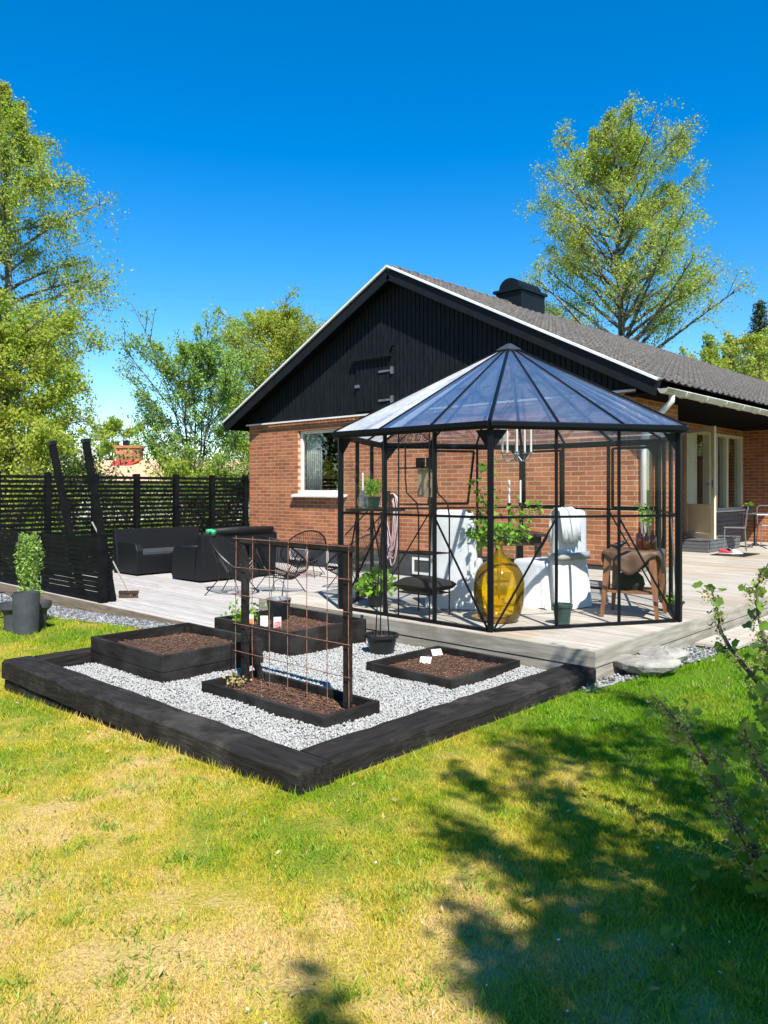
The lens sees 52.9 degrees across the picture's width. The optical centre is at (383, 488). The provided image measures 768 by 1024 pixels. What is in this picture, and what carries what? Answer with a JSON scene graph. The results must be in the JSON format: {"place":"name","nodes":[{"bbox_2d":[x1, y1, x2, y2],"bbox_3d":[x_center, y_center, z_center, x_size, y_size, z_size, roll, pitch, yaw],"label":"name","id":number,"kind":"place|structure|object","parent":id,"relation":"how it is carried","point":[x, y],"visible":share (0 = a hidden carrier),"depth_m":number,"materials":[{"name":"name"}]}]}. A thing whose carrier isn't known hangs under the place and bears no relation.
{"place":"outdoors","nodes":[
{"label":"outdoors","id":0,"kind":"place"},
{"bbox_2d":[71,440,249,519],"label":"neighbour house","id":1,"kind":"structure","parent":0,"point":[137,468],"depth_m":45.08,"materials":[{"name":"paint"}]},
{"bbox_2d":[0,512,767,1023],"bbox_3d":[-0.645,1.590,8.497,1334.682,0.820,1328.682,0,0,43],"label":"ground","id":2,"kind":"structure","parent":0,"point":[466,808],"depth_m":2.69,"materials":[{"name":"green plant"}]},
{"bbox_2d":[0,601,12,631],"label":"planter","id":3,"kind":"object","parent":2,"relation":"on","point":[6,609],"visible":0.53,"depth_m":9.23,"materials":[{"name":"grey concrete"}]},
{"bbox_2d":[12,590,39,634],"bbox_3d":[-4.187,1.453,9.040,0.300,0.485,0.300,0,0,43],"label":"planter","id":4,"kind":"object","parent":2,"relation":"on","point":[25,607],"visible":0.98,"depth_m":8.92,"materials":[{"name":"grey concrete"}]},
{"bbox_2d":[13,531,45,597],"bbox_3d":[-4.416,1.125,9.620,0.357,1.187,0.451,0,0,-34],"label":"potted shrub","id":5,"kind":"object","parent":2,"relation":"on","point":[23,576],"visible":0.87,"depth_m":9.57,"materials":[{"name":"green plant"}]},
{"bbox_2d":[0,449,82,562],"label":"bush","id":6,"kind":"object","parent":2,"relation":"on","point":[28,471],"visible":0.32,"depth_m":16.38,"materials":[{"name":"green plant"}]},
{"bbox_2d":[39,599,51,628],"bbox_3d":[-4.216,1.540,9.420,0.310,0.335,0.310,0,0,43],"label":"planter","id":7,"kind":"object","parent":2,"relation":"on","point":[45,605],"visible":0.45,"depth_m":9.37,"materials":[{"name":"grey concrete"}]},
{"bbox_2d":[0,302,120,558],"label":"leafy tree","id":8,"kind":"object","parent":2,"relation":"on","point":[44,430],"visible":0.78,"depth_m":18.23,"materials":[{"name":"green plant"}]},
{"bbox_2d":[34,647,90,666],"bbox_3d":[-1.914,1.458,7.055,0.146,0.244,2.480,0,0,43],"label":"sleeper","id":9,"kind":"object","parent":2,"relation":"on","point":[80,656],"visible":0.11,"depth_m":6.28,"materials":[{"name":"black wood"}]},
{"bbox_2d":[0,79,131,533],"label":"birch tree","id":10,"kind":"object","parent":2,"relation":"on","point":[30,149],"visible":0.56,"depth_m":21.96,"materials":[{"name":"green plant"}]},
{"bbox_2d":[0,249,132,478],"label":"leafy tree","id":11,"kind":"object","parent":2,"relation":"on","point":[35,327],"visible":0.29,"depth_m":18.67,"materials":[{"name":"green plant"}]},
{"bbox_2d":[5,679,140,737],"bbox_3d":[-1.642,1.570,4.932,3.420,0.180,0.212,0,0,43],"label":"sleeper","id":12,"kind":"object","parent":2,"relation":"on","point":[12,687],"visible":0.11,"depth_m":5.50,"materials":[{"name":"black wood"}]},
{"bbox_2d":[2,656,334,795],"bbox_3d":[-1.611,1.403,4.900,3.530,0.145,0.236,0,0,43],"label":"sleeper","id":13,"kind":"object","parent":12,"relation":"on","point":[245,753],"visible":0.99,"depth_m":4.40,"materials":[{"name":"black wood"}]},
{"bbox_2d":[0,427,149,563],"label":"bush","id":14,"kind":"object","parent":2,"relation":"on","point":[80,468],"visible":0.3,"depth_m":16.91,"materials":[{"name":"green plant"}]},
{"bbox_2d":[74,412,145,459],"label":"birch tree","id":15,"kind":"object","parent":2,"relation":"on","point":[114,424],"visible":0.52,"depth_m":61.49,"materials":[{"name":"green plant"}]},
{"bbox_2d":[66,454,188,547],"bbox_3d":[-5.873,0.551,18.009,2.605,2.663,2.839,0,0,9],"label":"bush","id":16,"kind":"object","parent":2,"relation":"on","point":[131,502],"visible":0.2,"depth_m":17.67,"materials":[{"name":"green plant"}]},
{"bbox_2d":[125,444,236,533],"bbox_3d":[-5.054,0.367,19.531,2.772,3.036,2.834,0,0,-3],"label":"bush","id":17,"kind":"object","parent":2,"relation":"on","point":[173,467],"visible":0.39,"depth_m":19.13,"materials":[{"name":"green plant"}]},
{"bbox_2d":[104,293,266,525],"bbox_3d":[-6.208,-1.819,23.690,4.753,7.414,5.108,0,0,43],"label":"young tree","id":18,"kind":"object","parent":2,"relation":"on","point":[198,357],"visible":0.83,"depth_m":23.39,"materials":[{"name":"green plant"}]},
{"bbox_2d":[154,459,249,533],"bbox_3d":[-4.256,0.579,18.675,2.444,2.609,2.689,0,0,43],"label":"bush","id":19,"kind":"object","parent":2,"relation":"on","point":[207,504],"visible":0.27,"depth_m":18.33,"materials":[{"name":"green plant"}]},
{"bbox_2d":[0,563,411,627],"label":"patio deck","id":20,"kind":"structure","parent":2,"relation":"on","point":[165,595],"depth_m":12.03,"materials":[{"name":"grey wood"}]},
{"bbox_2d":[0,529,112,602],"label":"slat fence","id":21,"kind":"object","parent":20,"relation":"on","point":[101,579],"visible":0.87,"depth_m":11.47,"materials":[{"name":"black paint"}]},
{"bbox_2d":[47,440,85,594],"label":"tilted beam","id":22,"kind":"structure","parent":20,"relation":"on","point":[61,490],"depth_m":11.47,"materials":[{"name":"black paint"}]},
{"bbox_2d":[0,583,185,624],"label":"patio fascia","id":23,"kind":"structure","parent":20,"relation":"attached to","point":[67,602],"depth_m":10.86,"materials":[{"name":"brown wood"}]},
{"bbox_2d":[81,438,116,600],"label":"tilted beam","id":24,"kind":"structure","parent":20,"relation":"on","point":[93,486],"depth_m":10.92,"materials":[{"name":"black paint"}]},
{"bbox_2d":[91,522,138,597],"bbox_3d":[-3.913,1.032,11.185,0.697,1.135,0.219,0,0,-38],"label":"broom","id":25,"kind":"object","parent":20,"relation":"on","point":[128,594],"visible":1,"depth_m":11.29,"materials":[{"name":"brown wood"}]},
{"bbox_2d":[0,472,248,577],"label":"slat fence","id":26,"kind":"object","parent":20,"relation":"on","point":[48,500],"visible":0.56,"depth_m":15.42,"materials":[{"name":"black paint"}]},
{"bbox_2d":[112,526,198,574],"bbox_3d":[-4.210,1.171,15.098,0.929,0.797,1.860,0,0,43],"label":"rattan sofa","id":27,"kind":"object","parent":20,"relation":"on","point":[137,551],"visible":0.56,"depth_m":14.68,"materials":[{"name":"black wicker"}]},
{"bbox_2d":[172,531,276,580],"bbox_3d":[-2.857,1.171,13.940,0.929,0.797,1.620,0,0,43],"label":"rattan sofa","id":28,"kind":"object","parent":20,"relation":"on","point":[198,563],"visible":0.68,"depth_m":13.39,"materials":[{"name":"black wicker"}]},
{"bbox_2d":[213,526,273,533],"bbox_3d":[-2.500,0.715,13.626,0.110,0.105,1.351,0,0,43],"label":"rolled blanket","id":29,"kind":"object","parent":28,"relation":"on","point":[237,529],"visible":0.83,"depth_m":13.60,"materials":[{"name":"black fabric"}]},
{"bbox_2d":[204,532,260,596],"bbox_3d":[-2.282,1.134,11.739,0.798,0.941,0.860,0,0,15],"label":"wire chair","id":30,"kind":"object","parent":20,"relation":"on","point":[223,565],"visible":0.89,"depth_m":11.77,"materials":[{"name":"black metal"}]},
{"bbox_2d":[253,536,308,595],"bbox_3d":[-1.601,1.157,11.884,0.860,0.894,0.798,0,0,28],"label":"wire chair","id":31,"kind":"object","parent":20,"relation":"on","point":[286,573],"visible":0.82,"depth_m":11.76,"materials":[{"name":"black metal"}]},
{"bbox_2d":[280,530,326,577],"bbox_3d":[-1.460,1.189,14.162,0.860,0.828,0.798,0,0,15],"label":"wire chair","id":32,"kind":"object","parent":20,"relation":"on","point":[312,560],"visible":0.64,"depth_m":14.26,"materials":[{"name":"black metal"}]},
{"bbox_2d":[325,533,374,587],"bbox_3d":[-0.533,1.157,12.519,0.798,0.894,0.860,0,0,30],"label":"wire chair","id":33,"kind":"object","parent":20,"relation":"on","point":[360,558],"visible":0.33,"depth_m":12.35,"materials":[{"name":"black metal"}]},
{"bbox_2d":[164,440,249,524],"bbox_3d":[-3.970,0.303,19.842,3.014,3.163,3.174,0,0,43],"label":"bush","id":34,"kind":"object","parent":2,"relation":"on","point":[231,474],"visible":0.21,"depth_m":19.43,"materials":[{"name":"green plant"}]},
{"bbox_2d":[193,283,336,502],"bbox_3d":[-4.191,-2.971,30.618,6.893,9.750,7.103,0,0,12],"label":"leafy tree","id":35,"kind":"object","parent":2,"relation":"on","point":[285,333],"visible":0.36,"depth_m":29.67,"materials":[{"name":"green plant"}]},
{"bbox_2d":[64,638,545,750],"bbox_3d":[-0.626,1.506,5.972,3.080,0.148,2.740,0,0,43],"label":"gravel base","id":36,"kind":"object","parent":2,"relation":"on","point":[359,680],"depth_m":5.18,"materials":[{"name":"grey gravel"}]},
{"bbox_2d":[91,622,262,684],"bbox_3d":[-1.703,1.326,6.344,1.100,0.227,0.930,0,0,43],"label":"raised bed","id":37,"kind":"object","parent":36,"relation":"on","point":[174,652],"visible":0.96,"depth_m":6.09,"materials":[{"name":"black wood"}]},
{"bbox_2d":[214,607,365,657],"bbox_3d":[-0.880,1.325,7.223,1.100,0.230,0.920,0,0,43],"label":"raised bed","id":38,"kind":"object","parent":36,"relation":"on","point":[324,626],"visible":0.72,"depth_m":6.90,"materials":[{"name":"black wood"}]},
{"bbox_2d":[220,597,266,620],"bbox_3d":[-1.335,1.167,7.397,0.452,0.263,0.421,0,0,43],"label":"seedling","id":39,"kind":"object","parent":38,"relation":"on","point":[252,610],"visible":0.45,"depth_m":7.36,"materials":[{"name":"green plant"}]},
{"bbox_2d":[258,612,267,626],"bbox_3d":[-1.104,1.205,7.053,0.089,0.160,0.012,0,0,-3],"label":"seed packet","id":40,"kind":"object","parent":38,"relation":"on","point":[262,620],"visible":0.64,"depth_m":7.05,"materials":[{"name":"paper"}]},
{"bbox_2d":[271,613,280,627],"bbox_3d":[-0.974,1.205,6.985,0.089,0.160,0.013,0,0,-11],"label":"seed packet","id":41,"kind":"object","parent":38,"relation":"on","point":[277,622],"visible":0.71,"depth_m":6.98,"materials":[{"name":"paper"}]},
{"bbox_2d":[266,579,291,619],"bbox_3d":[-1.014,1.063,7.445,0.250,0.384,0.250,0,0,43],"label":"bucket","id":42,"kind":"object","parent":38,"relation":"on","point":[278,609],"visible":0.88,"depth_m":7.36,"materials":[{"name":"grey metal"}]},
{"bbox_2d":[202,670,379,729],"bbox_3d":[-0.653,1.395,5.168,1.260,0.090,0.490,0,0,43],"label":"raised bed","id":43,"kind":"object","parent":36,"relation":"on","point":[294,707],"visible":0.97,"depth_m":5.05,"materials":[{"name":"black wood"}]},
{"bbox_2d":[222,672,251,685],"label":"seedling","id":44,"kind":"object","parent":43,"relation":"on","point":[237,682],"visible":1,"depth_m":5.43,"materials":[{"name":"yellow plant"}]},
{"bbox_2d":[233,535,354,709],"bbox_3d":[-0.583,0.888,5.265,1.210,1.100,0.204,0,0,43],"label":"trellis","id":45,"kind":"object","parent":43,"relation":"on","point":[248,645],"visible":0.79,"depth_m":5.16,"materials":[{"name":"metal"}]},
{"bbox_2d":[365,512,398,654],"bbox_3d":[-0.020,0.814,6.678,0.298,1.229,0.298,0,0,43],"label":"plant pot","id":46,"kind":"object","parent":36,"relation":"on","point":[381,642],"visible":0.96,"depth_m":6.64,"materials":[{"name":"black plastic"}]},
{"bbox_2d":[366,645,519,689],"bbox_3d":[0.467,1.395,6.057,0.840,0.090,0.880,0,0,43],"label":"raised bed","id":47,"kind":"object","parent":36,"relation":"on","point":[451,668],"visible":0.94,"depth_m":5.99,"materials":[{"name":"black wood"}]},
{"bbox_2d":[300,663,595,778],"bbox_3d":[0.568,1.458,4.863,0.266,0.244,2.675,0,0,43],"label":"sleeper","id":48,"kind":"object","parent":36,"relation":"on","point":[356,751],"visible":0.66,"depth_m":4.54,"materials":[{"name":"black wood"}]},
{"bbox_2d":[8,700,729,1023],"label":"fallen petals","id":49,"kind":"object","parent":2,"relation":"on","point":[558,939],"visible":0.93,"depth_m":2.29,"materials":[{"name":"white plant"}]},
{"bbox_2d":[16,677,766,1023],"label":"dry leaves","id":50,"kind":"object","parent":2,"relation":"on","point":[348,875],"visible":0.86,"depth_m":2.90,"materials":[{"name":"brown plant"}]},
{"bbox_2d":[222,265,767,576],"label":"brick house","id":51,"kind":"structure","parent":2,"relation":"on","point":[385,335],"depth_m":14.59,"materials":[{"name":"red brick"}]},
{"bbox_2d":[289,548,307,559],"bbox_3d":[-1.818,1.380,16.445,0.580,0.280,0.026,0,0,43],"label":"basement window","id":52,"kind":"structure","parent":51,"relation":"in","point":[303,554],"depth_m":16.42,"materials":[{"name":"white paint"}]},
{"bbox_2d":[306,433,321,489],"bbox_3d":[-1.483,-0.565,16.393,0.503,1.328,0.046,0,0,43],"label":"curtain","id":53,"kind":"object","parent":51,"relation":"hanging from","point":[313,461],"visible":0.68,"depth_m":16.39,"materials":[{"name":"white fabric"}]},
{"bbox_2d":[291,428,346,496],"bbox_3d":[-1.311,-0.527,15.999,1.630,1.405,0.240,0,0,43],"label":"window","id":54,"kind":"structure","parent":51,"relation":"in","point":[318,493],"depth_m":16.27,"materials":[{"name":"white paint"}]},
{"bbox_2d":[328,551,337,565],"bbox_3d":[-0.950,1.400,15.632,0.600,0.340,0.026,0,0,43],"label":"basement window","id":55,"kind":"structure","parent":51,"relation":"in","point":[330,553],"depth_m":15.72,"materials":[{"name":"white paint"}]},
{"bbox_2d":[380,491,397,565],"bbox_3d":[0.100,0.748,14.506,0.435,1.415,0.209,0,0,43],"label":"garden hose","id":56,"kind":"object","parent":51,"relation":"hanging from","point":[392,497],"visible":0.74,"depth_m":14.42,"materials":[{"name":"pink rubber"}]},
{"bbox_2d":[412,557,428,574],"bbox_3d":[0.743,1.415,14.046,0.600,0.310,0.026,0,0,43],"label":"basement window","id":57,"kind":"structure","parent":51,"relation":"in","point":[423,562],"depth_m":14.10,"materials":[{"name":"white paint"}]},
{"bbox_2d":[647,433,653,567],"bbox_3d":[3.956,0.100,11.723,0.106,2.240,0.440,0,0,43],"label":"downspout","id":58,"kind":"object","parent":51,"relation":"in","point":[650,458],"depth_m":11.76,"materials":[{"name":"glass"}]},
{"bbox_2d":[684,426,716,538],"bbox_3d":[6.124,-0.115,14.985,0.166,2.140,0.870,0,0,-16],"label":"door","id":59,"kind":"structure","parent":51,"relation":"in","point":[699,519],"depth_m":14.93,"materials":[{"name":"beige paint"}]},
{"bbox_2d":[366,566,668,667],"bbox_3d":[4.741,1.617,12.118,3.910,0.725,13.450,0,0,43],"label":"terrace base","id":60,"kind":"object","parent":2,"relation":"on","point":[492,650],"depth_m":6.50,"materials":[{"name":"grey wood"}]},
{"bbox_2d":[259,567,767,679],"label":"terrace fascia","id":61,"kind":"structure","parent":60,"relation":"attached to","point":[680,636],"depth_m":6.62,"materials":[{"name":"grey wood"}]},
{"bbox_2d":[265,541,767,650],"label":"terrace deck","id":62,"kind":"structure","parent":60,"relation":"on","point":[730,574],"depth_m":8.01,"materials":[{"name":"grey wood"}]},
{"bbox_2d":[353,565,397,606],"bbox_3d":[-0.098,1.007,7.992,0.457,0.424,0.497,0,0,-17],"label":"potted plant","id":63,"kind":"object","parent":62,"relation":"on","point":[365,582],"visible":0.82,"depth_m":7.95,"materials":[{"name":"green plant"}]},
{"bbox_2d":[398,433,449,618],"bbox_3d":[0.384,0.332,7.474,0.418,1.773,0.322,0,0,43],"label":"plant stand","id":64,"kind":"object","parent":62,"relation":"on","point":[418,552],"visible":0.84,"depth_m":7.45,"materials":[{"name":"black metal"}]},
{"bbox_2d":[416,457,431,496],"bbox_3d":[0.402,-0.110,7.410,0.245,0.380,0.018,0,0,43],"label":"picture board","id":65,"kind":"object","parent":64,"relation":"hanging from","point":[422,482],"visible":0.64,"depth_m":7.42,"materials":[{"name":"beige metal"}]},
{"bbox_2d":[392,576,457,593],"bbox_3d":[0.392,0.925,7.484,0.500,0.149,0.400,0,0,43],"label":"cushion","id":66,"kind":"object","parent":64,"relation":"on","point":[421,584],"visible":0.89,"depth_m":7.37,"materials":[{"name":"black fabric"}]},
{"bbox_2d":[425,510,486,609],"bbox_3d":[0.774,0.720,8.177,0.658,1.011,0.814,0,0,14],"label":"covered chair","id":67,"kind":"object","parent":62,"relation":"on","point":[469,562],"visible":0.52,"depth_m":7.79,"materials":[{"name":"white fabric"}]},
{"bbox_2d":[473,541,524,623],"bbox_3d":[1.060,0.853,7.120,0.472,0.732,0.472,0,0,43],"label":"demijohn","id":68,"kind":"object","parent":62,"relation":"on","point":[517,573],"visible":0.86,"depth_m":7.23,"materials":[{"name":"yellow glass"}]},
{"bbox_2d":[464,458,543,598],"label":"leafy branches","id":69,"kind":"object","parent":68,"relation":"in","point":[481,534],"visible":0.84,"depth_m":7.11,"materials":[{"name":"green plant"}]},
{"bbox_2d":[332,344,688,631],"bbox_3d":[1.353,-0.176,8.355,3.885,2.787,3.383,0,0,43],"label":"glass gazebo","id":70,"kind":"object","parent":62,"relation":"on","point":[469,396],"visible":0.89,"depth_m":7.37,"materials":[{"name":"black metal"}]},
{"bbox_2d":[358,473,366,507],"bbox_3d":[-0.222,0.016,8.102,0.124,0.380,0.124,0,0,43],"label":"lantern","id":71,"kind":"object","parent":70,"relation":"on","point":[362,504],"visible":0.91,"depth_m":8.09,"materials":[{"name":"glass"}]},
{"bbox_2d":[358,477,382,507],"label":"potted plant","id":72,"kind":"object","parent":70,"relation":"on","point":[370,501],"visible":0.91,"depth_m":8.36,"materials":[{"name":"green plant"}]},
{"bbox_2d":[427,450,474,504],"bbox_3d":[0.868,-0.142,10.000,0.572,0.706,0.235,0,0,-16],"label":"hung window","id":73,"kind":"structure","parent":70,"relation":"in","point":[456,451],"depth_m":10.03,"materials":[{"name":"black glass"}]},
{"bbox_2d":[499,406,533,461],"bbox_3d":[1.442,-0.890,8.360,0.364,1.200,0.351,0,0,43],"label":"chandelier","id":74,"kind":"object","parent":70,"relation":"hanging from","point":[516,454],"visible":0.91,"depth_m":8.33,"materials":[{"name":"grey metal"}]},
{"bbox_2d":[523,450,560,506],"bbox_3d":[2.038,-0.127,9.953,0.582,0.737,0.050,0,0,43],"label":"hung window","id":75,"kind":"structure","parent":70,"relation":"in","point":[535,451],"depth_m":9.94,"materials":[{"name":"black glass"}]},
{"bbox_2d":[611,446,654,508],"bbox_3d":[2.939,-0.127,9.080,0.574,0.737,0.026,0,0,43],"label":"hung window","id":76,"kind":"structure","parent":70,"relation":"in","point":[636,447],"depth_m":9.25,"materials":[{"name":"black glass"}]},
{"bbox_2d":[476,529,547,562],"bbox_3d":[1.308,0.852,8.720,0.840,0.735,0.840,0,0,-8],"label":"dining table","id":77,"kind":"object","parent":62,"relation":"on","point":[535,540],"visible":0.16,"depth_m":8.39,"materials":[{"name":"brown wood"}]},
{"bbox_2d":[517,480,524,531],"bbox_3d":[1.545,0.192,8.750,0.110,0.582,0.110,0,0,43],"label":"candlestick","id":78,"kind":"object","parent":77,"relation":"on","point":[519,503],"visible":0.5,"depth_m":8.74,"materials":[{"name":"white wax"}]},
{"bbox_2d":[503,507,591,609],"bbox_3d":[1.723,0.704,8.122,0.661,1.043,0.842,0,0,-38],"label":"covered chair","id":79,"kind":"object","parent":62,"relation":"on","point":[573,577],"visible":0.87,"depth_m":7.83,"materials":[{"name":"white fabric"}]},
{"bbox_2d":[552,602,572,624],"bbox_3d":[1.604,1.127,6.950,0.186,0.185,0.186,0,0,43],"label":"plant pot","id":80,"kind":"object","parent":62,"relation":"on","point":[564,612],"visible":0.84,"depth_m":6.88,"materials":[{"name":"green ceramic"}]},
{"bbox_2d":[600,547,666,619],"bbox_3d":[2.412,0.902,7.452,0.576,0.634,0.575,0,0,28],"label":"side stand","id":81,"kind":"object","parent":62,"relation":"on","point":[631,562],"visible":0.84,"depth_m":7.31,"materials":[{"name":"brown wood"}]},
{"bbox_2d":[616,571,644,589],"bbox_3d":[2.374,0.871,7.446,0.270,0.190,0.263,0,0,43],"label":"bag","id":82,"kind":"object","parent":81,"relation":"on","point":[635,581],"visible":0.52,"depth_m":7.34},
{"bbox_2d":[636,529,642,549],"bbox_3d":[2.454,0.483,7.420,0.072,0.200,0.071,0,0,43],"label":"bottle","id":83,"kind":"object","parent":81,"relation":"on","point":[639,540],"visible":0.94,"depth_m":7.39,"materials":[{"name":"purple glass"}]},
{"bbox_2d":[634,501,654,536],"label":"leafy sprigs","id":84,"kind":"object","parent":83,"relation":"in","point":[644,520],"visible":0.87,"depth_m":7.39,"materials":[{"name":"green plant"}]},
{"bbox_2d":[643,533,649,549],"bbox_3d":[2.501,0.501,7.360,0.068,0.165,0.067,0,0,43],"label":"bottle","id":85,"kind":"object","parent":81,"relation":"on","point":[646,541],"visible":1,"depth_m":7.33,"materials":[{"name":"brown glass"}]},
{"bbox_2d":[650,531,656,549],"bbox_3d":[2.586,0.493,7.440,0.072,0.180,0.071,0,0,43],"label":"bottle","id":86,"kind":"object","parent":81,"relation":"on","point":[653,542],"visible":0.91,"depth_m":7.41,"materials":[{"name":"brown glass"}]},
{"bbox_2d":[661,593,684,611],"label":"potted plant","id":87,"kind":"object","parent":62,"relation":"on","point":[671,603],"visible":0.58,"depth_m":7.62,"materials":[{"name":"green plant"}]},
{"bbox_2d":[710,553,759,556],"bbox_3d":[6.505,1.213,14.302,0.600,0.010,0.850,0,0,43],"label":"door mat","id":88,"kind":"object","parent":62,"relation":"on","point":[744,555],"depth_m":14.19,"materials":[{"name":"grey fabric"}]},
{"bbox_2d":[723,506,748,550],"bbox_3d":[6.977,0.785,15.340,0.469,0.871,0.442,0,0,23],"label":"bistro chair","id":89,"kind":"object","parent":62,"relation":"on","point":[744,527],"visible":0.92,"depth_m":15.19,"materials":[{"name":"grey metal"}]},
{"bbox_2d":[739,513,767,548],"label":"bistro table","id":90,"kind":"object","parent":62,"relation":"on","point":[754,542],"visible":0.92,"depth_m":15.85,"materials":[{"name":"grey metal"}]},
{"bbox_2d":[756,505,767,546],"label":"bistro chair","id":91,"kind":"object","parent":62,"relation":"on","point":[762,525],"visible":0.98,"depth_m":16.57,"materials":[{"name":"grey metal"}]},
{"bbox_2d":[512,91,766,348],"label":"birch tree","id":92,"kind":"object","parent":2,"relation":"on","point":[627,145],"visible":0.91,"depth_m":33.79,"materials":[{"name":"green plant"}]},
{"bbox_2d":[613,654,680,676],"bbox_3d":[1.985,1.367,5.976,0.569,0.133,0.296,0,0,28],"label":"rock","id":93,"kind":"object","parent":2,"relation":"on","point":[645,665],"visible":0.94,"depth_m":5.89,"materials":[{"name":"grey stone"}]},
{"bbox_2d":[638,645,688,663],"bbox_3d":[2.244,1.351,6.196,0.413,0.156,0.252,-3,5,-17],"label":"rock","id":94,"kind":"object","parent":2,"relation":"on","point":[668,652],"visible":0.63,"depth_m":6.16,"materials":[{"name":"grey stone"}]},
{"bbox_2d":[660,924,686,954],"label":"seedling","id":95,"kind":"object","parent":2,"relation":"on","point":[667,933],"visible":1,"depth_m":2.26,"materials":[{"name":"green plant"}]},
{"bbox_2d":[687,862,710,896],"bbox_3d":[1.054,1.318,2.591,0.073,0.102,0.084,0,0,17],"label":"seedling","id":96,"kind":"object","parent":2,"relation":"on","point":[700,874],"visible":1,"depth_m":2.59,"materials":[{"name":"green plant"}]},
{"bbox_2d":[636,564,767,925],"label":"currant bush","id":97,"kind":"object","parent":2,"relation":"on","point":[752,857],"visible":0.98,"depth_m":2.46,"materials":[{"name":"green plant"}]},
{"bbox_2d":[697,333,730,454],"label":"spruce tree","id":98,"kind":"object","parent":2,"relation":"on","point":[707,344],"visible":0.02,"depth_m":61.83,"materials":[{"name":"green plant"}]},
{"bbox_2d":[676,343,764,454],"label":"leafy tree","id":99,"kind":"object","parent":2,"relation":"on","point":[707,352],"visible":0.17,"depth_m":51.73,"materials":[{"name":"green plant"}]},
{"bbox_2d":[718,335,738,454],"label":"spruce tree","id":100,"kind":"object","parent":2,"relation":"on","point":[728,356],"visible":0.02,"depth_m":63.71,"materials":[{"name":"green plant"}]},
{"bbox_2d":[699,327,767,381],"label":"leafy tree","id":101,"kind":"object","parent":2,"relation":"on","point":[750,340],"visible":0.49,"depth_m":48.32,"materials":[{"name":"green plant"}]},
{"bbox_2d":[703,329,767,440],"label":"leafy tree","id":102,"kind":"object","parent":2,"relation":"on","point":[739,352],"visible":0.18,"depth_m":49.57,"materials":[{"name":"green plant"}]},
{"bbox_2d":[728,299,767,454],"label":"spruce tree","id":103,"kind":"object","parent":2,"relation":"on","point":[758,314],"visible":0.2,"depth_m":57.83,"materials":[{"name":"green plant"}]},
{"bbox_2d":[0,0,767,469],"label":"sky","id":104,"kind":"structure","parent":0,"point":[254,150],"materials":[{"name":"blue"}]},
{"bbox_2d":[0,593,767,691],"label":"gravel path","id":105,"kind":"structure","parent":0,"point":[609,683],"depth_m":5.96,"materials":[{"name":"grey gravel"}]},
{"bbox_2d":[695,615,767,648],"bbox_3d":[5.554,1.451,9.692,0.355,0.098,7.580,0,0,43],"label":"stone","id":106,"kind":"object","parent":105,"relation":"on","point":[742,635],"visible":0.4,"depth_m":7.28,"materials":[{"name":"grey stone"}]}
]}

